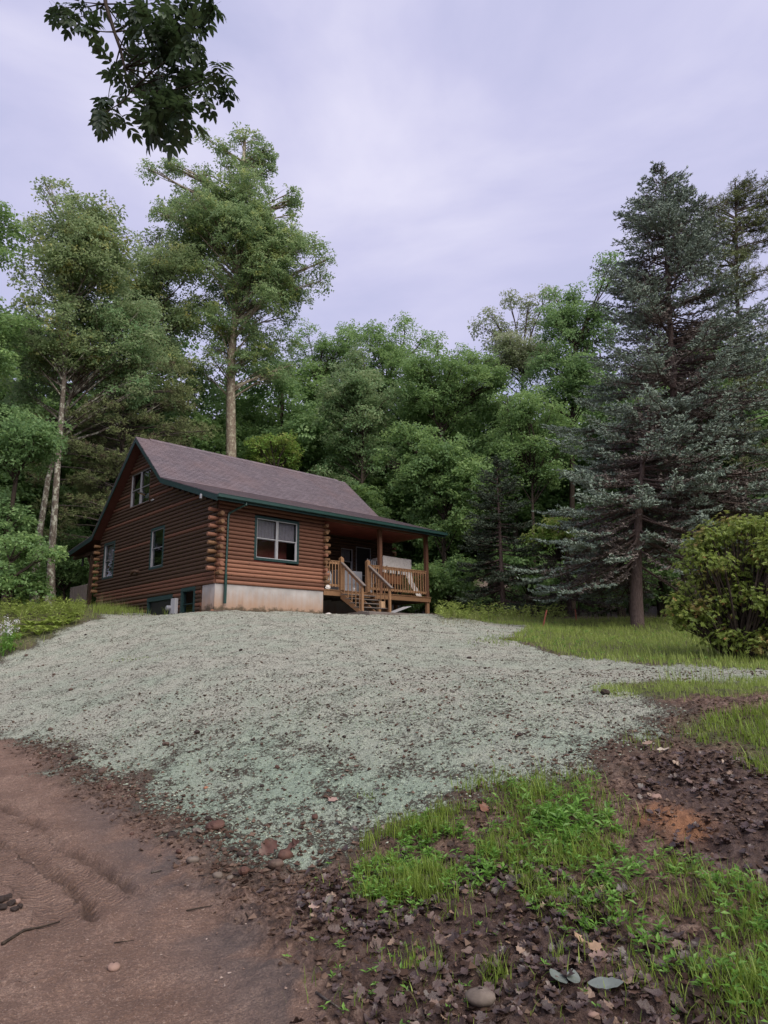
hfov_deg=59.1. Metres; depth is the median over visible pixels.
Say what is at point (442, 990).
fallen leaf
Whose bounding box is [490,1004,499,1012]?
fallen leaf
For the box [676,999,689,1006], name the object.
fallen leaf
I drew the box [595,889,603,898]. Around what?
fallen leaf
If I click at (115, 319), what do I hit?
birch tree
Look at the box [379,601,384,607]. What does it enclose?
carton
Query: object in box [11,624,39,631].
fern
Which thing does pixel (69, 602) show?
weed leaves
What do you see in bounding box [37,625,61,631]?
fern
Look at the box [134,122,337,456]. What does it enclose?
tall oak
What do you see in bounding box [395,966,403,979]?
fallen leaf
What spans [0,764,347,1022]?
road grit
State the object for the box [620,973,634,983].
fallen leaf
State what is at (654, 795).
stone
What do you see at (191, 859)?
stone
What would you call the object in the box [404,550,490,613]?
bush
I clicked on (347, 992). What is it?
fallen leaf
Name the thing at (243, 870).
stone
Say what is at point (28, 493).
forest tree
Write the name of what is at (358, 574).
appliance box
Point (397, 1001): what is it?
fallen leaf
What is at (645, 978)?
tuft grass
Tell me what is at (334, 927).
fallen leaf
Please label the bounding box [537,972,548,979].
fallen leaf
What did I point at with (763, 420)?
forest tree
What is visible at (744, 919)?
tuft grass
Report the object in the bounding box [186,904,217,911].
stick
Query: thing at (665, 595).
understory shrub
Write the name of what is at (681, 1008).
fallen leaf
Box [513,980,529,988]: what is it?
fallen leaf
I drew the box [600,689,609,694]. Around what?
stone
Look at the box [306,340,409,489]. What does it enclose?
maple tree
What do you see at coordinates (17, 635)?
fern
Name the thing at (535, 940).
fallen leaf
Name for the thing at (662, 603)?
forest tree
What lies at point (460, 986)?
fallen leaf
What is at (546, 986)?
fallen leaf
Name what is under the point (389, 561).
covered tub
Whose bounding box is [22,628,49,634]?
fern
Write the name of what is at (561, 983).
fallen leaf
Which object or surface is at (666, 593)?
understory shrub
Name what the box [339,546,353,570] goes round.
porch window
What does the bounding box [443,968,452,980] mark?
fallen leaf
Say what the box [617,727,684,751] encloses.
tuft grass
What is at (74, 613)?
fern
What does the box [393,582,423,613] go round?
understory shrub
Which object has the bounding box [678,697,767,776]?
tuft grass
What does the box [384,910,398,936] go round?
tuft grass
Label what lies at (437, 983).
fallen leaf
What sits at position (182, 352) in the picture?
forest tree
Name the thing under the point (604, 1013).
fallen leaf
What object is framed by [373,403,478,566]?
forest tree
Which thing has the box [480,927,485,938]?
fallen leaf
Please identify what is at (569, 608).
dark hemlock
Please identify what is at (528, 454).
broadleaf tree
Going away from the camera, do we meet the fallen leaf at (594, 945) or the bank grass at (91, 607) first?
the fallen leaf at (594, 945)
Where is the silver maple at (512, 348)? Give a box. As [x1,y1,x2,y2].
[467,283,561,613]
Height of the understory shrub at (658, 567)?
5.536 m
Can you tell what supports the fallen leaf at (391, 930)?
on the ground at (116, 892)
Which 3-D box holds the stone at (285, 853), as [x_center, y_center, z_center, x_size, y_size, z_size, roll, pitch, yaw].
[-0.781,2.705,5.337,0.112,0.094,0.133,-8,-13,31]
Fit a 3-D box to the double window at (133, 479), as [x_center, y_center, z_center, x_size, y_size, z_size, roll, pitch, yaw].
[-10.671,-1.033,30.696,0.795,1.640,2.070,11,-17,-42]
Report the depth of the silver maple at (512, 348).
51.07 m
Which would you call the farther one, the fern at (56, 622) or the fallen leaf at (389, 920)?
the fern at (56, 622)
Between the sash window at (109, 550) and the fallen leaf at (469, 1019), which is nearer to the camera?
the fallen leaf at (469, 1019)
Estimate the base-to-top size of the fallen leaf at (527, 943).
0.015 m
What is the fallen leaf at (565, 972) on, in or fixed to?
on the ground at (116, 892)
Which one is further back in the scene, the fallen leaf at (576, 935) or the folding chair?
the folding chair
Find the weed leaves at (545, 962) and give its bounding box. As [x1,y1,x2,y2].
[281,854,724,1023]
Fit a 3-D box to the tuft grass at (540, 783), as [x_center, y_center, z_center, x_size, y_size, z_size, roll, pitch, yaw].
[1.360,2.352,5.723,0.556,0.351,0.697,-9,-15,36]
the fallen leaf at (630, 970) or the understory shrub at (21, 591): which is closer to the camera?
the fallen leaf at (630, 970)
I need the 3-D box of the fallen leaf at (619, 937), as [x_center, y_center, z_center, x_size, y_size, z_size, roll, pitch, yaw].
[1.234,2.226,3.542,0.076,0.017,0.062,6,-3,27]
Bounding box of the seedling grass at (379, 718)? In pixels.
[33,668,746,815]
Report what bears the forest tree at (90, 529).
on the ground at (116, 892)
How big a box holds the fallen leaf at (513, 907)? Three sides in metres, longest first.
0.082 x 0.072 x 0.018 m
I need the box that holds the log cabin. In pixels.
[67,436,447,614]
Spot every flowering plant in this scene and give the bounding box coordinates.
[0,620,13,655]
[3,616,23,652]
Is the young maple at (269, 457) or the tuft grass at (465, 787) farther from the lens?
the young maple at (269, 457)
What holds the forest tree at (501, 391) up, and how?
on the ground at (116, 892)
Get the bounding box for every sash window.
[102,541,115,579]
[149,525,165,569]
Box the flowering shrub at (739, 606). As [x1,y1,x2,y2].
[660,510,767,658]
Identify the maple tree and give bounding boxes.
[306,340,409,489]
[336,311,434,506]
[369,419,501,608]
[387,330,516,588]
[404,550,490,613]
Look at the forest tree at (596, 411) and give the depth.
52.02 m
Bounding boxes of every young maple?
[0,530,69,607]
[242,429,304,470]
[517,515,583,616]
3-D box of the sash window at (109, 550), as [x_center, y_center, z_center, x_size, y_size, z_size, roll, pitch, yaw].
[-12.943,2.299,32.037,0.199,1.740,1.280,11,-17,-42]
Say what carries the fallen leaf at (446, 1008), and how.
on the ground at (116, 892)
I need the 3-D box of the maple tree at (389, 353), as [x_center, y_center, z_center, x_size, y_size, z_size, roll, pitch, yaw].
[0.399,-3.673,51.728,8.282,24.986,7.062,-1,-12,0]
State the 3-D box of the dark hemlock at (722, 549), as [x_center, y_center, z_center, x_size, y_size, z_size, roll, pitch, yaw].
[17.098,2.156,33.256,5.438,7.326,4.884,-1,-12,0]
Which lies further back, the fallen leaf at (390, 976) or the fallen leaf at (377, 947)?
the fallen leaf at (377, 947)
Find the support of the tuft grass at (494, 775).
on the ground at (116, 892)
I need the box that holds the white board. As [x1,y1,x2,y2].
[391,606,410,612]
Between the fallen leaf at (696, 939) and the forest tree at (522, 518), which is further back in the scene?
the forest tree at (522, 518)
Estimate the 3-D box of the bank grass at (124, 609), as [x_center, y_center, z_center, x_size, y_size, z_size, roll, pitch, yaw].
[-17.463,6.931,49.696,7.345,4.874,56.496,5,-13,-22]
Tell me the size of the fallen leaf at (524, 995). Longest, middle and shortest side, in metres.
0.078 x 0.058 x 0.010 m
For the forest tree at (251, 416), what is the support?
on the ground at (116, 892)
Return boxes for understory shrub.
[0,566,44,601]
[56,557,98,603]
[85,572,97,601]
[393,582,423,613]
[410,587,438,613]
[420,565,458,612]
[442,581,486,610]
[475,586,510,604]
[475,587,521,610]
[489,539,559,610]
[538,573,587,611]
[545,560,615,614]
[576,569,606,616]
[594,542,673,615]
[596,597,616,616]
[611,583,656,614]
[642,546,721,599]
[645,573,677,610]
[650,573,682,613]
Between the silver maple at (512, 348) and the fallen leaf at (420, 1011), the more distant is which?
the silver maple at (512, 348)
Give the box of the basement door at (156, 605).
[147,594,172,614]
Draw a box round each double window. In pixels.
[129,466,151,509]
[253,515,299,564]
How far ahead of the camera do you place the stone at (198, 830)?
5.95 m
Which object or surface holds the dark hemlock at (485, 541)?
on the ground at (116, 892)
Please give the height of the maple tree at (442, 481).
12.647 m
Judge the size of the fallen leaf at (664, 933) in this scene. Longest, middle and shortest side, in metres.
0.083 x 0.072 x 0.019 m
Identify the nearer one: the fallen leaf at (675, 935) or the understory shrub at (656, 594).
the fallen leaf at (675, 935)
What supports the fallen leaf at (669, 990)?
on the ground at (116, 892)
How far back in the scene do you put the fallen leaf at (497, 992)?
3.21 m
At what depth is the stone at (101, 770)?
8.44 m
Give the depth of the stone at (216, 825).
6.03 m
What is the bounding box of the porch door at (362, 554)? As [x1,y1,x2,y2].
[355,547,370,591]
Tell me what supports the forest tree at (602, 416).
on the ground at (116, 892)
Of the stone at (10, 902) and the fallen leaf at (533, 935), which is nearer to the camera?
the fallen leaf at (533, 935)
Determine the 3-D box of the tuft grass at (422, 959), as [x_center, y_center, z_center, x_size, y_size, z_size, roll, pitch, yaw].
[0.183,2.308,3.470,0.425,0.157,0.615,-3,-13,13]
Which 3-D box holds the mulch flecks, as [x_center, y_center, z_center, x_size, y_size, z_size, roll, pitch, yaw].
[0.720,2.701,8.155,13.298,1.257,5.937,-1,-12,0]
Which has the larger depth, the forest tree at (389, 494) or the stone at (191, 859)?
the forest tree at (389, 494)
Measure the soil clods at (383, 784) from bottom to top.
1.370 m
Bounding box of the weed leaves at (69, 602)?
[2,598,135,629]
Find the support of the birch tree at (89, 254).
on the ground at (116, 892)
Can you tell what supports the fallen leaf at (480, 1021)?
on the ground at (116, 892)
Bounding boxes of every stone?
[0,895,9,902]
[0,903,7,910]
[6,899,15,905]
[10,906,18,911]
[98,767,106,773]
[107,962,119,971]
[167,831,176,838]
[186,856,199,863]
[192,828,202,833]
[205,819,224,830]
[212,871,222,878]
[236,851,244,856]
[238,866,249,875]
[268,859,283,869]
[277,848,292,860]
[311,814,317,819]
[464,986,495,1007]
[587,1011,598,1017]
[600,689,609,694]
[650,793,661,798]
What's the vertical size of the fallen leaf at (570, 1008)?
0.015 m
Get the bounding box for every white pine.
[22,356,222,542]
[674,168,767,559]
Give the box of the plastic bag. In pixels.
[327,571,331,588]
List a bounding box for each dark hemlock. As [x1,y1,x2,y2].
[449,455,556,616]
[521,512,619,616]
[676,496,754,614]
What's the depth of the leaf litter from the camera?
4.07 m
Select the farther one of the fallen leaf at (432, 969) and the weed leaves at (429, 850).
the weed leaves at (429, 850)
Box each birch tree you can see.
[0,272,183,607]
[1,174,145,604]
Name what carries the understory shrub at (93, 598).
on the ground at (116, 892)
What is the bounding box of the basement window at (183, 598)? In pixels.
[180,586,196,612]
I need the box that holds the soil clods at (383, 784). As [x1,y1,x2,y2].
[0,667,767,866]
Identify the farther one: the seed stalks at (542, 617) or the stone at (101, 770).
the seed stalks at (542, 617)
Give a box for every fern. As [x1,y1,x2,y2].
[5,633,31,638]
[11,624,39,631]
[16,620,45,626]
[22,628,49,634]
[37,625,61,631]
[39,616,65,619]
[43,619,72,625]
[56,617,82,623]
[62,612,80,617]
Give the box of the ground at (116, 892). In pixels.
[0,576,767,1023]
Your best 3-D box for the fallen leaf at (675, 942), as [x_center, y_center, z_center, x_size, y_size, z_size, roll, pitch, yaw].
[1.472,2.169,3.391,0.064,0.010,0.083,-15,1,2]
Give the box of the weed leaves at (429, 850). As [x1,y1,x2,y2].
[351,803,507,901]
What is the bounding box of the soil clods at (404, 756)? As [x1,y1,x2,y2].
[0,610,765,862]
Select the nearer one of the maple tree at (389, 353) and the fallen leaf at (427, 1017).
the fallen leaf at (427, 1017)
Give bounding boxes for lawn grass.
[435,611,767,670]
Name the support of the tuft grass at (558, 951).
on the ground at (116, 892)
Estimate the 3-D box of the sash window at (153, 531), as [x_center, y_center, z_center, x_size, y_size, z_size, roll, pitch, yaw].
[-9.451,1.508,28.405,0.195,1.760,1.280,11,-17,-42]
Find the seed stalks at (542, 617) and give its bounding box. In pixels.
[440,606,671,627]
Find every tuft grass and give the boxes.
[348,856,414,888]
[350,793,500,904]
[381,932,462,994]
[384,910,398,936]
[407,848,460,885]
[409,883,485,930]
[450,770,506,793]
[453,808,479,827]
[466,878,477,896]
[468,632,546,646]
[472,758,531,793]
[474,944,512,1001]
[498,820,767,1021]
[505,767,563,810]
[531,752,550,779]
[546,928,567,962]
[567,930,705,1003]
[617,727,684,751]
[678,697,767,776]
[700,948,767,1023]
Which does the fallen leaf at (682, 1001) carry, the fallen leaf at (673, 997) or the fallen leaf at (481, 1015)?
the fallen leaf at (673, 997)
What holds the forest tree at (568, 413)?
on the ground at (116, 892)
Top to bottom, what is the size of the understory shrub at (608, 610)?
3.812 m
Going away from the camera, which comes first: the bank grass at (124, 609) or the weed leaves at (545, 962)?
the weed leaves at (545, 962)
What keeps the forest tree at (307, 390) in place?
on the ground at (116, 892)
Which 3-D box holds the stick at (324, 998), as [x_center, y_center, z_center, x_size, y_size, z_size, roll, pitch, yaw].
[-0.256,2.308,3.190,0.014,0.021,0.256,8,-15,-35]
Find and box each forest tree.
[0,371,71,562]
[2,308,87,606]
[6,360,137,601]
[67,326,200,522]
[106,363,241,500]
[207,378,270,456]
[214,396,288,454]
[216,355,340,478]
[257,365,393,490]
[301,387,434,557]
[351,481,402,550]
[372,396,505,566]
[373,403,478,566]
[416,392,564,609]
[436,378,503,609]
[478,401,588,616]
[482,416,579,613]
[537,347,650,616]
[541,404,606,616]
[563,383,669,553]
[581,390,678,616]
[620,340,763,568]
[679,335,767,535]
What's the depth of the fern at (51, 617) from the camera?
23.11 m
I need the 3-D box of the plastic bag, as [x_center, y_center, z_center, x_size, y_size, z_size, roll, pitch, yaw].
[-2.315,2.889,28.537,0.349,0.911,0.309,11,-17,-42]
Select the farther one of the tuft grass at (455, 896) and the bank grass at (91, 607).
the bank grass at (91, 607)
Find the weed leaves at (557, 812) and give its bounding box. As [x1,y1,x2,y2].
[503,785,629,852]
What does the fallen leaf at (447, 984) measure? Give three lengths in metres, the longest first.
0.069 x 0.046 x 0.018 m
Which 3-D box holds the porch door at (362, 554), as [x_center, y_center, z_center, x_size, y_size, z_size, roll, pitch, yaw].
[-1.025,2.962,32.985,0.970,2.480,0.105,11,-17,-42]
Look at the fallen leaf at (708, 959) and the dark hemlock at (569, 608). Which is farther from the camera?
the dark hemlock at (569, 608)
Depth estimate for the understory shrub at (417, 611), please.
47.55 m
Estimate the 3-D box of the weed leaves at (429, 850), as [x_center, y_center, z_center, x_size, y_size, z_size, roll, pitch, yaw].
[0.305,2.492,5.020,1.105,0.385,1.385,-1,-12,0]
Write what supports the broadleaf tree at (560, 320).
on the ground at (116, 892)
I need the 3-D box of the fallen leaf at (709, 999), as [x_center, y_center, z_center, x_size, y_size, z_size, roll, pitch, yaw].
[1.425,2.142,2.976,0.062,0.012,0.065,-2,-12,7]
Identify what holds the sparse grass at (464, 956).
on the ground at (116, 892)
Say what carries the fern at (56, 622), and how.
on the ground at (116, 892)
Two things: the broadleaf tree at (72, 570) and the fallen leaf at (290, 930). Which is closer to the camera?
the fallen leaf at (290, 930)
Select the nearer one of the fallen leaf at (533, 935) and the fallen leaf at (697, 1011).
the fallen leaf at (697, 1011)
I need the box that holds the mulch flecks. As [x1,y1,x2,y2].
[18,673,764,868]
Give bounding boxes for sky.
[0,0,767,432]
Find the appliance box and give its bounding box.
[330,570,361,591]
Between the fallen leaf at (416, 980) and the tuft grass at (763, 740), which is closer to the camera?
the fallen leaf at (416, 980)
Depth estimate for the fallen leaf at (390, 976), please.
3.38 m
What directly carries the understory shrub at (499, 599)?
on the ground at (116, 892)
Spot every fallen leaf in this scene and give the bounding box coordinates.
[259,838,277,855]
[285,927,296,935]
[287,838,298,849]
[289,1017,303,1023]
[308,902,319,907]
[315,1012,326,1020]
[328,797,337,800]
[328,923,340,932]
[342,988,353,994]
[351,920,363,929]
[352,985,364,998]
[364,1013,372,1023]
[370,936,381,948]
[373,940,382,952]
[373,982,388,998]
[375,999,387,1006]
[382,917,394,924]
[384,974,394,978]
[385,927,396,932]
[392,992,407,1006]
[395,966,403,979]
[410,971,420,977]
[410,975,419,984]
[416,1005,428,1022]
[419,956,429,969]
[423,1004,432,1020]
[426,966,439,972]
[427,911,433,918]
[427,990,443,1001]
[432,978,445,989]
[434,933,444,943]
[436,960,448,970]
[437,987,446,995]
[441,1006,450,1013]
[442,929,454,933]
[442,981,451,991]
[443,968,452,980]
[445,994,453,1005]
[447,931,457,940]
[452,983,463,990]
[457,1016,464,1023]
[461,946,472,953]
[465,1014,473,1023]
[471,954,482,966]
[475,1011,488,1023]
[477,1019,495,1023]
[479,801,489,811]
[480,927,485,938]
[484,981,494,991]
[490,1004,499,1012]
[494,988,502,996]
[503,979,512,994]
[508,904,516,913]
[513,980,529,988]
[515,992,529,998]
[517,940,529,948]
[520,940,533,945]
[526,933,540,938]
[530,938,540,944]
[533,994,543,999]
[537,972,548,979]
[538,976,545,986]
[541,1000,555,1013]
[544,984,558,992]
[549,991,563,1003]
[550,907,559,915]
[555,975,564,987]
[556,954,571,964]
[557,928,570,934]
[560,968,574,975]
[564,1005,578,1012]
[566,999,582,1009]
[567,913,578,920]
[573,931,585,941]
[577,992,589,1002]
[579,947,591,952]
[582,987,594,997]
[587,940,601,952]
[588,949,607,959]
[594,1002,609,1018]
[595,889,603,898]
[599,990,610,998]
[599,1000,612,1013]
[600,999,613,1008]
[602,1017,613,1023]
[608,996,623,1009]
[611,997,624,1008]
[613,935,626,940]
[614,969,628,983]
[617,916,626,923]
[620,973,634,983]
[620,990,632,996]
[624,964,635,976]
[626,984,641,989]
[627,984,640,993]
[628,932,639,938]
[636,999,654,1013]
[644,987,662,996]
[654,958,665,966]
[659,928,673,941]
[664,984,676,992]
[668,958,678,965]
[670,992,682,1005]
[672,931,684,937]
[672,939,684,949]
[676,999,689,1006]
[676,1004,686,1013]
[685,1003,697,1008]
[688,937,700,946]
[689,986,706,996]
[691,1009,700,1016]
[698,949,709,957]
[701,996,715,1003]
[702,956,714,968]
[713,1004,722,1016]
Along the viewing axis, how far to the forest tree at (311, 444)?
47.94 m
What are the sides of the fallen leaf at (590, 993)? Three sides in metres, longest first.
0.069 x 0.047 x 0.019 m
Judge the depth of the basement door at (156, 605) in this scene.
27.59 m
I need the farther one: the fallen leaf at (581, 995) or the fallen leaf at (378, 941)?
the fallen leaf at (378, 941)
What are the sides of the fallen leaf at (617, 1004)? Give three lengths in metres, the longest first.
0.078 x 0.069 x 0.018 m
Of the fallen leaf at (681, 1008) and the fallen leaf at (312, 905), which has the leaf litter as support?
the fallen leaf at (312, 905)
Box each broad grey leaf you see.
[550,968,567,983]
[567,968,579,982]
[588,977,622,988]
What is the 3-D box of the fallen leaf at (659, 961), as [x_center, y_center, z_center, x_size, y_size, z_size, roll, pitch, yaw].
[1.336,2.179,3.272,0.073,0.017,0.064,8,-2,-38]
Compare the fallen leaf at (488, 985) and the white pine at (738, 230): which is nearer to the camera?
the fallen leaf at (488, 985)
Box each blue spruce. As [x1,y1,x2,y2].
[504,381,759,626]
[532,161,767,604]
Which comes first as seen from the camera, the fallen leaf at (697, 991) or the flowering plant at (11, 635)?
the fallen leaf at (697, 991)
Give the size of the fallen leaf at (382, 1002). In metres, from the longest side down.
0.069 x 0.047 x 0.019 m
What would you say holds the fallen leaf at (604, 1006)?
on the ground at (116, 892)
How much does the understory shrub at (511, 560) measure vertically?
5.775 m
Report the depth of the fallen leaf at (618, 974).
3.21 m
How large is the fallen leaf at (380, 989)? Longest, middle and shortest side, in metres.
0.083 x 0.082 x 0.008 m
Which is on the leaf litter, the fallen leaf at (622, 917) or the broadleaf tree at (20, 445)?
the fallen leaf at (622, 917)
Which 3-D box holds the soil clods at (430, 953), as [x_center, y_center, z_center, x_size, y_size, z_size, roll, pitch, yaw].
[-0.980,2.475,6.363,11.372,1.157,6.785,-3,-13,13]
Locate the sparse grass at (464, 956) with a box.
[287,847,732,1023]
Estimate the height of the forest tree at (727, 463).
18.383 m
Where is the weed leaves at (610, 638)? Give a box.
[465,615,764,666]
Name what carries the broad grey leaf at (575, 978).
on the ground at (116, 892)
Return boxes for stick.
[1,921,59,944]
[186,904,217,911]
[315,991,343,1011]
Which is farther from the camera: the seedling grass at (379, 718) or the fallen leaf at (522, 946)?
the seedling grass at (379, 718)
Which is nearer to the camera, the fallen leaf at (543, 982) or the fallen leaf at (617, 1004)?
the fallen leaf at (617, 1004)
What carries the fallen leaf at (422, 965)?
on the ground at (116, 892)
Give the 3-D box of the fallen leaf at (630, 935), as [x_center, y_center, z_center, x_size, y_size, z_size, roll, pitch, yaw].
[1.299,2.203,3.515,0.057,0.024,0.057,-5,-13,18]
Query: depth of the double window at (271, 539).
26.97 m
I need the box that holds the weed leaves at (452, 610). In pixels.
[434,600,567,619]
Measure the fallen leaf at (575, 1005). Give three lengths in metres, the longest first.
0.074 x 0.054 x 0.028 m
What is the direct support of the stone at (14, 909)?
on the ground at (116, 892)
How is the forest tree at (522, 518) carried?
on the ground at (116, 892)
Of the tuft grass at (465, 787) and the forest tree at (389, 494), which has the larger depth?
the forest tree at (389, 494)
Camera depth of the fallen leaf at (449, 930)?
3.85 m
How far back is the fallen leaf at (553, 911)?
3.92 m
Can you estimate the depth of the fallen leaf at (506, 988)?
3.24 m
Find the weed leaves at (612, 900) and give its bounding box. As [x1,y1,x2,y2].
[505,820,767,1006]
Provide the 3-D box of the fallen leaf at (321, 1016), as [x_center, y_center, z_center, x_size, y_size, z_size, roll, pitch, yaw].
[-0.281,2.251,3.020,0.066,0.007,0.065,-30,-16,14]
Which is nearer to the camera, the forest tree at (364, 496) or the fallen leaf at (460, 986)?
the fallen leaf at (460, 986)
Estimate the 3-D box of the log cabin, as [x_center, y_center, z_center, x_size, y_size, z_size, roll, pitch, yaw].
[-6.651,1.957,33.584,12.560,9.455,16.410,11,-17,-42]
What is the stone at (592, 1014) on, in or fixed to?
on the ground at (116, 892)
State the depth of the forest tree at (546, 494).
48.02 m
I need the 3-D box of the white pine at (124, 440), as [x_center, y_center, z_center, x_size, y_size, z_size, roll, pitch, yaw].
[-14.255,-1.168,37.251,11.267,14.055,7.309,-1,-12,0]
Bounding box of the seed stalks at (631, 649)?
[622,626,758,664]
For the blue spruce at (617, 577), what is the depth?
25.26 m
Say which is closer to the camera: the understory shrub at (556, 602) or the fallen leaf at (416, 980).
the fallen leaf at (416, 980)
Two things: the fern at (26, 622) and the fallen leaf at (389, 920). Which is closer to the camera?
the fallen leaf at (389, 920)
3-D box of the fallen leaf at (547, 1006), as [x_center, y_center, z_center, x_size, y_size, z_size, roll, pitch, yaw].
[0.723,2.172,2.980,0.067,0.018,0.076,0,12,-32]
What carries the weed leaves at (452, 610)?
on the ground at (116, 892)
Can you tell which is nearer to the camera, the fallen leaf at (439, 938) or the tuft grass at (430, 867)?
the fallen leaf at (439, 938)
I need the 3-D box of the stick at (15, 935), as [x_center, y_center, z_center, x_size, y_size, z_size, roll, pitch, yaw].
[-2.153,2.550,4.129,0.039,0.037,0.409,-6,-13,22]
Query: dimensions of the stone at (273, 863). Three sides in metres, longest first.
0.122 x 0.081 x 0.076 m
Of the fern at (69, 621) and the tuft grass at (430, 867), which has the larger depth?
the fern at (69, 621)
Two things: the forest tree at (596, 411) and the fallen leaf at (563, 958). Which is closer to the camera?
the fallen leaf at (563, 958)
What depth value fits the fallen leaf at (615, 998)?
3.04 m
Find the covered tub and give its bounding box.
[372,555,420,595]
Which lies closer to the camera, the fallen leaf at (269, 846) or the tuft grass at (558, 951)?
the tuft grass at (558, 951)
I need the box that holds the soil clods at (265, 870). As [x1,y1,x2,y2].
[3,734,359,919]
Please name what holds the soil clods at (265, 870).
on the ground at (116, 892)
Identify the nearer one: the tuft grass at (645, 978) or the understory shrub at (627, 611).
the tuft grass at (645, 978)
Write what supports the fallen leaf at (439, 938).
on the ground at (116, 892)
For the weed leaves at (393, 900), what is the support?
on the ground at (116, 892)
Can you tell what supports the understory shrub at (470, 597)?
on the ground at (116, 892)
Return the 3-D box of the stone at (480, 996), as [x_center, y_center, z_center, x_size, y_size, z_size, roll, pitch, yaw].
[0.444,2.237,3.122,0.146,0.073,0.101,-4,-17,11]
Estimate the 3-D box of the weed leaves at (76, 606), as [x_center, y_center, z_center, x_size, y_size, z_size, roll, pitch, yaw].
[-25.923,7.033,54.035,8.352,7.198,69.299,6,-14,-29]
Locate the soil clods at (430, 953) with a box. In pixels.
[21,697,767,1023]
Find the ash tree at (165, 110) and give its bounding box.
[44,0,239,161]
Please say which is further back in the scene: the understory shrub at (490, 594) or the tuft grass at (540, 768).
the understory shrub at (490, 594)
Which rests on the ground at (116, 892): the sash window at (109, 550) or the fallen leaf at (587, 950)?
the fallen leaf at (587, 950)
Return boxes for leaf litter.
[214,749,767,1023]
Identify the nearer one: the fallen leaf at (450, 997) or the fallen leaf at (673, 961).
the fallen leaf at (450, 997)
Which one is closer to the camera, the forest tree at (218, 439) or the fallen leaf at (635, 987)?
the fallen leaf at (635, 987)
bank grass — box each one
[0,602,140,656]
[92,601,167,615]
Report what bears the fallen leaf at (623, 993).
on the ground at (116, 892)
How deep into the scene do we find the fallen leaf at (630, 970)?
3.23 m
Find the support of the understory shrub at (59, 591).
on the ground at (116, 892)
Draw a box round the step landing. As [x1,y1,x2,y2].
[348,611,411,614]
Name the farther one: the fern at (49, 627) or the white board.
the white board
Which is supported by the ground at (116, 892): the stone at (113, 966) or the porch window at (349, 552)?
the stone at (113, 966)
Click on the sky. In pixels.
(450, 156)
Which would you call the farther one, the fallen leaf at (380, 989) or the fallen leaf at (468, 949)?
the fallen leaf at (468, 949)
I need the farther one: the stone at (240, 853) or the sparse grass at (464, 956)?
the stone at (240, 853)
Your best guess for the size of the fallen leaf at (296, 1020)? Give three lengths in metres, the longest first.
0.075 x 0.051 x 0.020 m
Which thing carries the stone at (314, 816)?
on the ground at (116, 892)
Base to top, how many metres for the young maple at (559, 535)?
5.645 m
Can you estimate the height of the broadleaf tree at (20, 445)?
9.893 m
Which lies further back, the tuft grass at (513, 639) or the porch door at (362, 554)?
the porch door at (362, 554)
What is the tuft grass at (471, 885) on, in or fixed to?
on the ground at (116, 892)
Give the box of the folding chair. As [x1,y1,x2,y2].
[367,559,377,591]
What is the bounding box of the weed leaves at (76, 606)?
[0,594,86,623]
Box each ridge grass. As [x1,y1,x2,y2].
[590,674,767,701]
[654,661,767,688]
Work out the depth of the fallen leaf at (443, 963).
3.42 m
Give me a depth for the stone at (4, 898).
4.64 m
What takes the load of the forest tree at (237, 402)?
on the ground at (116, 892)
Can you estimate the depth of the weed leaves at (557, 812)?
5.12 m
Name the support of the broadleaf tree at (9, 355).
on the ground at (116, 892)
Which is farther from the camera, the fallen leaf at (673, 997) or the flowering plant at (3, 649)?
the flowering plant at (3, 649)
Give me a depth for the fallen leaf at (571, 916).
3.86 m
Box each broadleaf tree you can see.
[0,201,44,388]
[0,401,75,608]
[12,526,99,603]
[94,225,218,480]
[278,318,363,413]
[480,383,582,616]
[509,250,626,616]
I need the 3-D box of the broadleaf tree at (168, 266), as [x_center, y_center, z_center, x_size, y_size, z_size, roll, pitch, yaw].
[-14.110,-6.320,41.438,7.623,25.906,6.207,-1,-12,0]
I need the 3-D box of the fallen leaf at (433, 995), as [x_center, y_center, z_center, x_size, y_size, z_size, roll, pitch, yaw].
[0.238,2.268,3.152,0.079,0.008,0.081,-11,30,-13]
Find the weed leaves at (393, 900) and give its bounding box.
[344,875,435,913]
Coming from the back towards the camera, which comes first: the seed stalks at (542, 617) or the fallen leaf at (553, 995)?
the seed stalks at (542, 617)
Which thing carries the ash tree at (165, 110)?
on the ground at (116, 892)
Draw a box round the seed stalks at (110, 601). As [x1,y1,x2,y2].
[95,593,131,613]
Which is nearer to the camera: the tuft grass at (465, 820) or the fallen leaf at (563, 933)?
the fallen leaf at (563, 933)
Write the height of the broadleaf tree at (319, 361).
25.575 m

